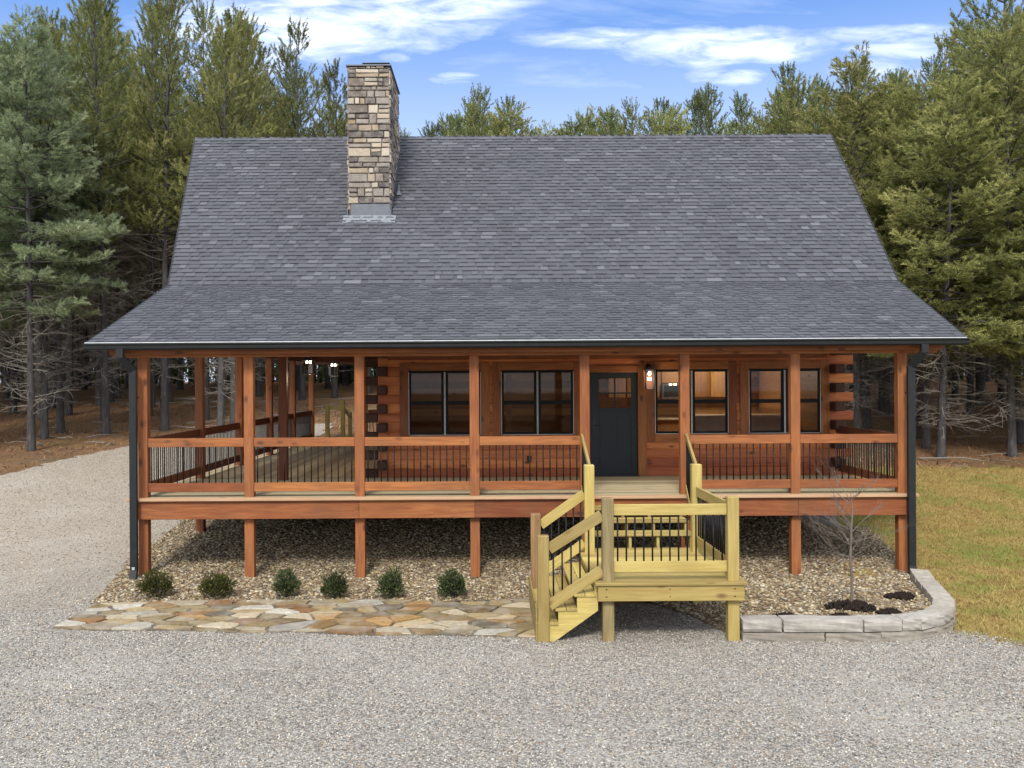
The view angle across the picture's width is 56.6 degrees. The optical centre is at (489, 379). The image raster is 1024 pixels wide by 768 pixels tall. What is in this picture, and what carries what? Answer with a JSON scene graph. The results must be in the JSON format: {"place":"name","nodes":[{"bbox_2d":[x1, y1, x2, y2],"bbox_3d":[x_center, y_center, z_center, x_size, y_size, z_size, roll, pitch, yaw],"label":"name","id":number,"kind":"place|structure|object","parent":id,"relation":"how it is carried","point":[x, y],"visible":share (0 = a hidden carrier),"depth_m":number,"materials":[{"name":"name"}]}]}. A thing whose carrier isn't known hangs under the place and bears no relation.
{"place":"outdoors","nodes":[
{"label":"outdoors","id":0,"kind":"place"},
{"bbox_2d":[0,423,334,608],"bbox_3d":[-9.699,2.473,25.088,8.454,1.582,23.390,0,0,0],"label":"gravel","id":1,"kind":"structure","parent":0,"point":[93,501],"depth_m":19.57,"materials":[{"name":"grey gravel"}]},
{"bbox_2d":[0,423,1023,767],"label":"gravel driveway","id":2,"kind":"structure","parent":0,"point":[564,715],"depth_m":9.73,"materials":[{"name":"grey gravel"}]},
{"bbox_2d":[52,598,534,637],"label":"flagstone path","id":3,"kind":"structure","parent":2,"relation":"on","point":[497,618],"depth_m":12.76,"materials":[{"name":"beige stone"}]},
{"bbox_2d":[0,377,1023,606],"bbox_3d":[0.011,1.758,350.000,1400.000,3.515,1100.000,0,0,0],"label":"ground","id":4,"kind":"structure","parent":0,"point":[321,392],"depth_m":36.25,"materials":[{"name":"brown soil"}]},
{"bbox_2d":[0,45,26,399],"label":"pine tree","id":5,"kind":"object","parent":4,"relation":"on","point":[7,375],"visible":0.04,"depth_m":49.86,"materials":[{"name":"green plant"}]},
{"bbox_2d":[0,32,39,401],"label":"pine tree","id":6,"kind":"object","parent":4,"relation":"on","point":[18,391],"visible":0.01,"depth_m":48.02,"materials":[{"name":"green plant"}]},
{"bbox_2d":[0,38,41,413],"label":"pine tree","id":7,"kind":"object","parent":4,"relation":"on","point":[13,401],"visible":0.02,"depth_m":41.31,"materials":[{"name":"green plant"}]},
{"bbox_2d":[0,59,58,399],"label":"pine tree","id":8,"kind":"object","parent":4,"relation":"on","point":[16,191],"visible":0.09,"depth_m":31.55,"materials":[{"name":"green plant"}]},
{"bbox_2d":[0,44,80,420],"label":"pine tree","id":9,"kind":"object","parent":4,"relation":"on","point":[38,390],"visible":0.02,"depth_m":38.57,"materials":[{"name":"green plant"}]},
{"bbox_2d":[9,5,96,407],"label":"pine tree","id":10,"kind":"object","parent":4,"relation":"on","point":[44,21],"visible":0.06,"depth_m":43.94,"materials":[{"name":"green plant"}]},
{"bbox_2d":[3,26,120,432],"bbox_3d":[-15.890,-5.230,34.289,4.642,14.969,4.435,0,0,28],"label":"pine tree","id":11,"kind":"object","parent":4,"relation":"on","point":[60,422],"visible":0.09,"depth_m":34.33,"materials":[{"name":"green plant"}]},
{"bbox_2d":[0,3,128,451],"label":"pine tree","id":12,"kind":"object","parent":4,"relation":"on","point":[80,229],"visible":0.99,"depth_m":29.63,"materials":[{"name":"green plant"}]},
{"bbox_2d":[0,33,128,439],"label":"pine tree","id":13,"kind":"object","parent":4,"relation":"on","point":[44,378],"visible":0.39,"depth_m":32.65,"materials":[{"name":"green plant"}]},
{"bbox_2d":[29,14,120,414],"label":"pine tree","id":14,"kind":"object","parent":4,"relation":"on","point":[68,396],"visible":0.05,"depth_m":40.58,"materials":[{"name":"green plant"}]},
{"bbox_2d":[64,307,91,386],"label":"pine tree","id":15,"kind":"object","parent":4,"relation":"on","point":[77,371],"visible":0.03,"depth_m":69.15,"materials":[{"name":"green plant"}]},
{"bbox_2d":[74,304,94,389],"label":"pine tree","id":16,"kind":"object","parent":4,"relation":"on","point":[85,377],"visible":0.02,"depth_m":62.03,"materials":[{"name":"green plant"}]},
{"bbox_2d":[59,0,141,405],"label":"pine tree","id":17,"kind":"object","parent":4,"relation":"on","point":[97,376],"visible":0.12,"depth_m":44.93,"materials":[{"name":"green plant"}]},
{"bbox_2d":[35,0,175,433],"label":"pine tree","id":18,"kind":"object","parent":4,"relation":"on","point":[105,371],"visible":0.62,"depth_m":33.85,"materials":[{"name":"green plant"}]},
{"bbox_2d":[52,0,164,420],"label":"pine tree","id":19,"kind":"object","parent":4,"relation":"on","point":[109,86],"visible":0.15,"depth_m":37.94,"materials":[{"name":"green plant"}]},
{"bbox_2d":[70,0,149,401],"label":"pine tree","id":20,"kind":"object","parent":4,"relation":"on","point":[111,394],"visible":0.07,"depth_m":47.45,"materials":[{"name":"green plant"}]},
{"bbox_2d":[74,18,173,398],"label":"pine tree","id":21,"kind":"object","parent":4,"relation":"on","point":[116,381],"visible":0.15,"depth_m":50.30,"materials":[{"name":"green plant"}]},
{"bbox_2d":[73,47,175,369],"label":"pine tree","id":22,"kind":"object","parent":4,"relation":"on","point":[124,262],"visible":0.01,"depth_m":53.41,"materials":[{"name":"green plant"}]},
{"bbox_2d":[88,261,160,387],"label":"pine tree","id":23,"kind":"object","parent":4,"relation":"on","point":[126,381],"visible":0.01,"depth_m":65.53,"materials":[{"name":"green plant"}]},
{"bbox_2d":[100,0,193,415],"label":"pine tree","id":24,"kind":"object","parent":4,"relation":"on","point":[149,266],"visible":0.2,"depth_m":40.37,"materials":[{"name":"green plant"}]},
{"bbox_2d":[102,1,196,407],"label":"pine tree","id":25,"kind":"object","parent":4,"relation":"on","point":[153,239],"visible":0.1,"depth_m":43.88,"materials":[{"name":"green plant"}]},
{"bbox_2d":[88,0,219,430],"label":"pine tree","id":26,"kind":"object","parent":4,"relation":"on","point":[164,157],"visible":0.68,"depth_m":34.37,"materials":[{"name":"green plant"}]},
{"bbox_2d":[119,0,201,401],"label":"pine tree","id":27,"kind":"object","parent":4,"relation":"on","point":[169,359],"visible":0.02,"depth_m":46.68,"materials":[{"name":"green plant"}]},
{"bbox_2d":[140,79,196,389],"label":"pine tree","id":28,"kind":"object","parent":4,"relation":"on","point":[180,386],"visible":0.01,"depth_m":60.89,"materials":[{"name":"green plant"}]},
{"bbox_2d":[152,0,252,420],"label":"pine tree","id":29,"kind":"object","parent":4,"relation":"on","point":[195,10],"visible":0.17,"depth_m":38.11,"materials":[{"name":"green plant"}]},
{"bbox_2d":[161,15,278,432],"bbox_3d":[-9.455,-5.365,33.861,4.272,15.263,4.324,0,0,-25],"label":"pine tree","id":30,"kind":"object","parent":4,"relation":"on","point":[221,380],"visible":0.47,"depth_m":33.64,"materials":[{"name":"green plant"}]},
{"bbox_2d":[168,10,274,423],"bbox_3d":[-10.042,-6.159,36.894,4.878,16.512,4.755,0,0,-13],"label":"pine tree","id":31,"kind":"object","parent":4,"relation":"on","point":[232,365],"visible":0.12,"depth_m":36.85,"materials":[{"name":"green plant"}]},
{"bbox_2d":[188,1,279,372],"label":"pine tree","id":32,"kind":"object","parent":4,"relation":"on","point":[235,12],"visible":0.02,"depth_m":46.35,"materials":[{"name":"green plant"}]},
{"bbox_2d":[202,7,275,374],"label":"pine tree","id":33,"kind":"object","parent":4,"relation":"on","point":[266,77],"visible":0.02,"depth_m":44.08,"materials":[{"name":"green plant"}]},
{"bbox_2d":[193,12,291,387],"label":"pine tree","id":34,"kind":"object","parent":4,"relation":"on","point":[271,93],"visible":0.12,"depth_m":41.51,"materials":[{"name":"green plant"}]},
{"bbox_2d":[242,39,285,396],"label":"pine tree","id":35,"kind":"object","parent":4,"relation":"on","point":[259,391],"visible":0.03,"depth_m":50.98,"materials":[{"name":"green plant"}]},
{"bbox_2d":[268,67,316,389],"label":"pine tree","id":36,"kind":"object","parent":4,"relation":"on","point":[297,366],"visible":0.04,"depth_m":58.76,"materials":[{"name":"green plant"}]},
{"bbox_2d":[258,43,329,367],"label":"pine tree","id":37,"kind":"object","parent":4,"relation":"on","point":[291,56],"visible":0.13,"depth_m":53.85,"materials":[{"name":"green plant"}]},
{"bbox_2d":[266,16,334,399],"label":"pine tree","id":38,"kind":"object","parent":4,"relation":"on","point":[302,377],"visible":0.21,"depth_m":47.61,"materials":[{"name":"green plant"}]},
{"bbox_2d":[299,71,349,388],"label":"pine tree","id":39,"kind":"object","parent":4,"relation":"on","point":[327,377],"visible":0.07,"depth_m":60.81,"materials":[{"name":"green plant"}]},
{"bbox_2d":[312,57,349,397],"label":"pine tree","id":40,"kind":"object","parent":4,"relation":"on","point":[326,81],"visible":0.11,"depth_m":49.63,"materials":[{"name":"green plant"}]},
{"bbox_2d":[325,400,351,436],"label":"back stairs","id":41,"kind":"structure","parent":4,"relation":"on","point":[341,406],"depth_m":30.56,"materials":[{"name":"yellow wood"}]},
{"bbox_2d":[438,113,471,135],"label":"pine tree","id":42,"kind":"object","parent":4,"relation":"on","point":[457,121],"visible":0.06,"depth_m":47.64,"materials":[{"name":"green plant"}]},
{"bbox_2d":[458,98,491,135],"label":"pine tree","id":43,"kind":"object","parent":4,"relation":"on","point":[474,117],"visible":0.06,"depth_m":55.37,"materials":[{"name":"green plant"}]},
{"bbox_2d":[458,82,496,135],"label":"pine tree","id":44,"kind":"object","parent":4,"relation":"on","point":[478,97],"visible":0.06,"depth_m":57.89,"materials":[{"name":"green plant"}]},
{"bbox_2d":[486,93,521,135],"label":"pine tree","id":45,"kind":"object","parent":4,"relation":"on","point":[508,103],"visible":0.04,"depth_m":50.19,"materials":[{"name":"green plant"}]},
{"bbox_2d":[91,516,931,632],"bbox_3d":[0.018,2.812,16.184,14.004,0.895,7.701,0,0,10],"label":"river stones","id":46,"kind":"object","parent":4,"relation":"on","point":[883,580],"visible":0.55,"depth_m":15.98,"materials":[{"name":"beige gravel"}]},
{"bbox_2d":[135,568,174,598],"bbox_3d":[-4.932,3.011,14.050,0.550,0.480,0.569,0,0,0],"label":"shrub","id":47,"kind":"object","parent":46,"relation":"on","point":[150,583],"visible":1,"depth_m":13.97,"materials":[{"name":"green plant"}]},
{"bbox_2d":[196,570,238,599],"bbox_3d":[-4.000,3.027,13.992,0.578,0.436,0.582,0,0,0],"label":"shrub","id":48,"kind":"object","parent":46,"relation":"on","point":[209,585],"visible":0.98,"depth_m":13.92,"materials":[{"name":"green plant"}]},
{"bbox_2d":[270,567,301,599],"bbox_3d":[-3.021,2.995,14.003,0.447,0.488,0.454,0,0,37],"label":"shrub","id":49,"kind":"object","parent":46,"relation":"on","point":[282,582],"visible":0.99,"depth_m":13.94,"materials":[{"name":"green plant"}]},
{"bbox_2d":[319,570,348,598],"bbox_3d":[-2.279,2.995,13.951,0.426,0.478,0.433,0,0,-32],"label":"shrub","id":50,"kind":"object","parent":46,"relation":"on","point":[336,585],"visible":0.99,"depth_m":13.88,"materials":[{"name":"green plant"}]},
{"bbox_2d":[375,565,404,598],"bbox_3d":[-1.456,2.965,13.900,0.474,0.526,0.459,0,0,0],"label":"shrub","id":51,"kind":"object","parent":46,"relation":"on","point":[390,583],"visible":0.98,"depth_m":13.84,"materials":[{"name":"green plant"}]},
{"bbox_2d":[436,568,466,599],"bbox_3d":[-0.567,2.986,13.955,0.493,0.474,0.482,0,0,0],"label":"shrub","id":52,"kind":"object","parent":46,"relation":"on","point":[455,584],"visible":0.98,"depth_m":13.88,"materials":[{"name":"green plant"}]},
{"bbox_2d":[824,598,876,611],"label":"bark mulch","id":53,"kind":"object","parent":46,"relation":"on","point":[856,605],"visible":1,"depth_m":12.44,"materials":[{"name":"black wood"}]},
{"bbox_2d":[793,455,911,601],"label":"young tree","id":54,"kind":"object","parent":46,"relation":"on","point":[850,556],"visible":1,"depth_m":12.54,"materials":[{"name":"brown plant"}]},
{"bbox_2d":[883,591,914,600],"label":"bark mulch","id":55,"kind":"object","parent":46,"relation":"on","point":[901,595],"visible":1,"depth_m":13.05,"materials":[{"name":"black wood"}]},
{"bbox_2d":[0,398,1023,474],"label":"pine straw","id":56,"kind":"object","parent":4,"relation":"on","point":[69,428],"visible":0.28,"depth_m":34.94,"materials":[{"name":"plant"}]},
{"bbox_2d":[0,284,1023,385],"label":"wood","id":57,"kind":"object","parent":4,"relation":"on","point":[319,377],"visible":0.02,"depth_m":82.13,"materials":[{"name":"brown plant"}]},
{"bbox_2d":[0,393,1023,467],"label":"fallen branches","id":58,"kind":"object","parent":4,"relation":"on","point":[185,402],"visible":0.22,"depth_m":35.67,"materials":[{"name":"brown wood"}]},
{"bbox_2d":[484,101,541,135],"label":"pine tree","id":59,"kind":"object","parent":4,"relation":"on","point":[519,122],"visible":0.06,"depth_m":47.33,"materials":[{"name":"green plant"}]},
{"bbox_2d":[82,62,969,579],"bbox_3d":[0.583,-1.655,23.096,15.532,10.402,15.852,0,0,0],"label":"log cabin","id":60,"kind":"object","parent":4,"relation":"on","point":[492,310],"visible":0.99,"depth_m":18.63,"materials":[{"name":"brown wood"}]},
{"bbox_2d":[400,363,489,436],"bbox_3d":[-0.887,0.456,18.658,1.760,1.580,0.105,0,0,0],"label":"window","id":61,"kind":"structure","parent":60,"relation":"in","point":[406,369],"depth_m":18.61,"materials":[{"name":"black wood"}]},
{"bbox_2d":[492,362,578,435],"bbox_3d":[0.931,0.444,18.658,1.764,1.580,0.105,0,0,0],"label":"window","id":62,"kind":"structure","parent":60,"relation":"in","point":[498,369],"depth_m":18.61,"materials":[{"name":"brown wood"}]},
{"bbox_2d":[589,365,646,476],"bbox_3d":[2.435,0.800,18.685,1.270,2.170,0.270,0,0,0],"label":"door","id":63,"kind":"structure","parent":60,"relation":"in","point":[618,436],"depth_m":18.67,"materials":[{"name":"wood"}]},
{"bbox_2d":[607,372,724,430],"bbox_3d":[4.729,0.645,23.230,3.690,2.450,0.660,0,0,0],"label":"kitchen cabinet","id":64,"kind":"object","parent":60,"relation":"on","point":[709,384],"visible":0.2,"depth_m":23.20,"materials":[{"name":"brown wood"}]},
{"bbox_2d":[659,383,678,398],"bbox_3d":[4.572,0.266,23.323,0.760,0.370,0.455,0,0,0],"label":"microwave","id":65,"kind":"object","parent":64,"relation":"attached to","point":[669,390],"visible":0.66,"depth_m":23.11,"materials":[{"name":"metal"}]},
{"bbox_2d":[646,361,736,441],"bbox_3d":[3.953,0.425,18.658,1.780,1.580,0.105,0,0,0],"label":"window","id":66,"kind":"structure","parent":60,"relation":"in","point":[729,367],"depth_m":18.61,"materials":[{"name":"black wood"}]},
{"bbox_2d":[740,361,829,434],"bbox_3d":[5.778,0.414,18.658,1.750,1.580,0.105,0,0,0],"label":"window","id":67,"kind":"structure","parent":60,"relation":"in","point":[822,367],"depth_m":18.61,"materials":[{"name":"black wood"}]},
{"bbox_2d":[551,114,600,135],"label":"pine tree","id":68,"kind":"object","parent":4,"relation":"on","point":[579,129],"visible":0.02,"depth_m":46.82,"materials":[{"name":"green plant"}]},
{"bbox_2d":[583,104,630,134],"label":"pine tree","id":69,"kind":"object","parent":4,"relation":"on","point":[596,119],"visible":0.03,"depth_m":67.40,"materials":[{"name":"green plant"}]},
{"bbox_2d":[597,107,629,134],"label":"pine tree","id":70,"kind":"object","parent":4,"relation":"on","point":[610,120],"visible":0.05,"depth_m":50.55,"materials":[{"name":"green plant"}]},
{"bbox_2d":[616,96,646,134],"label":"pine tree","id":71,"kind":"object","parent":4,"relation":"on","point":[629,113],"visible":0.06,"depth_m":66.31,"materials":[{"name":"green plant"}]},
{"bbox_2d":[529,433,747,641],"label":"entry stairs","id":72,"kind":"structure","parent":4,"relation":"on","point":[700,567],"depth_m":11.60,"materials":[{"name":"yellow wood"}]},
{"bbox_2d":[644,96,679,134],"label":"pine tree","id":73,"kind":"object","parent":4,"relation":"on","point":[664,106],"visible":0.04,"depth_m":54.61,"materials":[{"name":"green plant"}]},
{"bbox_2d":[644,105,691,134],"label":"pine tree","id":74,"kind":"object","parent":4,"relation":"on","point":[667,124],"visible":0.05,"depth_m":46.60,"materials":[{"name":"green plant"}]},
{"bbox_2d":[682,89,708,134],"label":"pine tree","id":75,"kind":"object","parent":4,"relation":"on","point":[688,106],"visible":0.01,"depth_m":65.34,"materials":[{"name":"green plant"}]},
{"bbox_2d":[685,88,723,134],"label":"pine tree","id":76,"kind":"object","parent":4,"relation":"on","point":[699,97],"visible":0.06,"depth_m":50.94,"materials":[{"name":"green plant"}]},
{"bbox_2d":[691,81,731,134],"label":"pine tree","id":77,"kind":"object","parent":4,"relation":"on","point":[711,90],"visible":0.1,"depth_m":57.99,"materials":[{"name":"green plant"}]},
{"bbox_2d":[725,90,761,134],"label":"pine tree","id":78,"kind":"object","parent":4,"relation":"on","point":[740,107],"visible":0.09,"depth_m":55.00,"materials":[{"name":"green plant"}]},
{"bbox_2d":[744,107,774,133],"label":"pine tree","id":79,"kind":"object","parent":4,"relation":"on","point":[761,127],"visible":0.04,"depth_m":47.21,"materials":[{"name":"green plant"}]},
{"bbox_2d":[748,101,816,133],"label":"pine tree","id":80,"kind":"object","parent":4,"relation":"on","point":[775,126],"visible":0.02,"depth_m":37.53,"materials":[{"name":"green plant"}]},
{"bbox_2d":[765,61,816,133],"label":"pine tree","id":81,"kind":"object","parent":4,"relation":"on","point":[783,72],"visible":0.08,"depth_m":41.48,"materials":[{"name":"green plant"}]},
{"bbox_2d":[762,72,867,405],"bbox_3d":[10.915,-4.307,33.306,4.272,12.930,4.324,0,0,34],"label":"pine tree","id":82,"kind":"object","parent":4,"relation":"on","point":[793,88],"visible":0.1,"depth_m":33.15,"materials":[{"name":"green plant"}]},
{"bbox_2d":[740,568,955,641],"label":"retaining wall","id":83,"kind":"structure","parent":4,"relation":"on","point":[936,618],"depth_m":11.53,"materials":[{"name":"grey stone"}]},
{"bbox_2d":[789,39,934,427],"bbox_3d":[11.954,-4.236,30.832,5.596,13.113,6.106,0,0,20],"label":"pine tree","id":84,"kind":"object","parent":4,"relation":"on","point":[833,121],"visible":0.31,"depth_m":30.30,"materials":[{"name":"green plant"}]},
{"bbox_2d":[818,56,905,428],"bbox_3d":[13.247,-4.756,34.191,4.324,13.666,4.272,0,0,26],"label":"pine tree","id":85,"kind":"object","parent":4,"relation":"on","point":[867,421],"visible":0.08,"depth_m":34.08,"materials":[{"name":"green plant"}]},
{"bbox_2d":[844,101,934,409],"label":"pine tree","id":86,"kind":"object","parent":4,"relation":"on","point":[880,397],"visible":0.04,"depth_m":40.48,"materials":[{"name":"green plant"}]},
{"bbox_2d":[851,73,930,414],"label":"pine tree","id":87,"kind":"object","parent":4,"relation":"on","point":[886,406],"visible":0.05,"depth_m":38.27,"materials":[{"name":"green plant"}]},
{"bbox_2d":[848,84,997,438],"bbox_3d":[13.819,-3.867,31.531,5.927,12.237,5.580,0,0,22],"label":"pine tree","id":88,"kind":"object","parent":4,"relation":"on","point":[919,428],"visible":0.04,"depth_m":31.40,"materials":[{"name":"green plant"}]},
{"bbox_2d":[863,98,997,423],"bbox_3d":[16.180,-4.333,35.493,5.880,12.606,5.589,0,0,30],"label":"pine tree","id":89,"kind":"object","parent":4,"relation":"on","point":[954,358],"visible":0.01,"depth_m":35.08,"materials":[{"name":"green plant"}]},
{"bbox_2d":[851,59,1022,448],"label":"pine tree","id":90,"kind":"object","parent":4,"relation":"on","point":[904,92],"visible":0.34,"depth_m":28.90,"materials":[{"name":"green plant"}]},
{"bbox_2d":[916,29,964,389],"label":"pine tree","id":91,"kind":"object","parent":4,"relation":"on","point":[939,43],"visible":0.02,"depth_m":53.74,"materials":[{"name":"green plant"}]},
{"bbox_2d":[916,53,968,406],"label":"pine tree","id":92,"kind":"object","parent":4,"relation":"on","point":[926,67],"visible":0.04,"depth_m":42.39,"materials":[{"name":"green plant"}]},
{"bbox_2d":[866,69,1023,456],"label":"pine tree","id":93,"kind":"object","parent":4,"relation":"on","point":[943,273],"visible":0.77,"depth_m":26.42,"materials":[{"name":"green plant"}]},
{"bbox_2d":[946,65,974,396],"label":"pine tree","id":94,"kind":"object","parent":4,"relation":"on","point":[955,390],"depth_m":47.15,"materials":[{"name":"green plant"}]},
{"bbox_2d":[909,6,1023,456],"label":"pine tree","id":95,"kind":"object","parent":4,"relation":"on","point":[1011,409],"visible":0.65,"depth_m":26.89,"materials":[{"name":"green plant"}]},
{"bbox_2d":[949,19,993,393],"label":"pine tree","id":96,"kind":"object","parent":4,"relation":"on","point":[983,373],"depth_m":49.87,"materials":[{"name":"green plant"}]},
{"bbox_2d":[924,0,1023,443],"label":"pine tree","id":97,"kind":"object","parent":4,"relation":"on","point":[1019,423],"visible":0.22,"depth_m":30.09,"materials":[{"name":"green plant"}]},
{"bbox_2d":[929,16,1021,405],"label":"pine tree","id":98,"kind":"object","parent":4,"relation":"on","point":[978,375],"visible":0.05,"depth_m":42.38,"materials":[{"name":"green plant"}]},
{"bbox_2d":[934,48,1023,414],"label":"pine tree","id":99,"kind":"object","parent":4,"relation":"on","point":[970,381],"visible":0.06,"depth_m":38.68,"materials":[{"name":"green plant"}]},
{"bbox_2d":[965,149,1023,413],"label":"pine tree","id":100,"kind":"object","parent":4,"relation":"on","point":[1013,339],"visible":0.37,"depth_m":26.82,"materials":[{"name":"green plant"}]},
{"bbox_2d":[968,34,1023,402],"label":"pine tree","id":101,"kind":"object","parent":4,"relation":"on","point":[1000,395],"visible":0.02,"depth_m":43.60,"materials":[{"name":"green plant"}]},
{"bbox_2d":[0,0,1023,381],"label":"sky","id":102,"kind":"structure","parent":0,"point":[558,57],"materials":[{"name":"blue"}]},
{"bbox_2d":[695,414,780,430],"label":"kitchen island","id":103,"kind":"structure","parent":0,"point":[716,422],"depth_m":20.75,"materials":[{"name":"brown wood"}]},
{"bbox_2d":[838,465,1023,645],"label":"lawn","id":104,"kind":"structure","parent":0,"point":[978,569],"depth_m":17.61,"materials":[{"name":"plant"}]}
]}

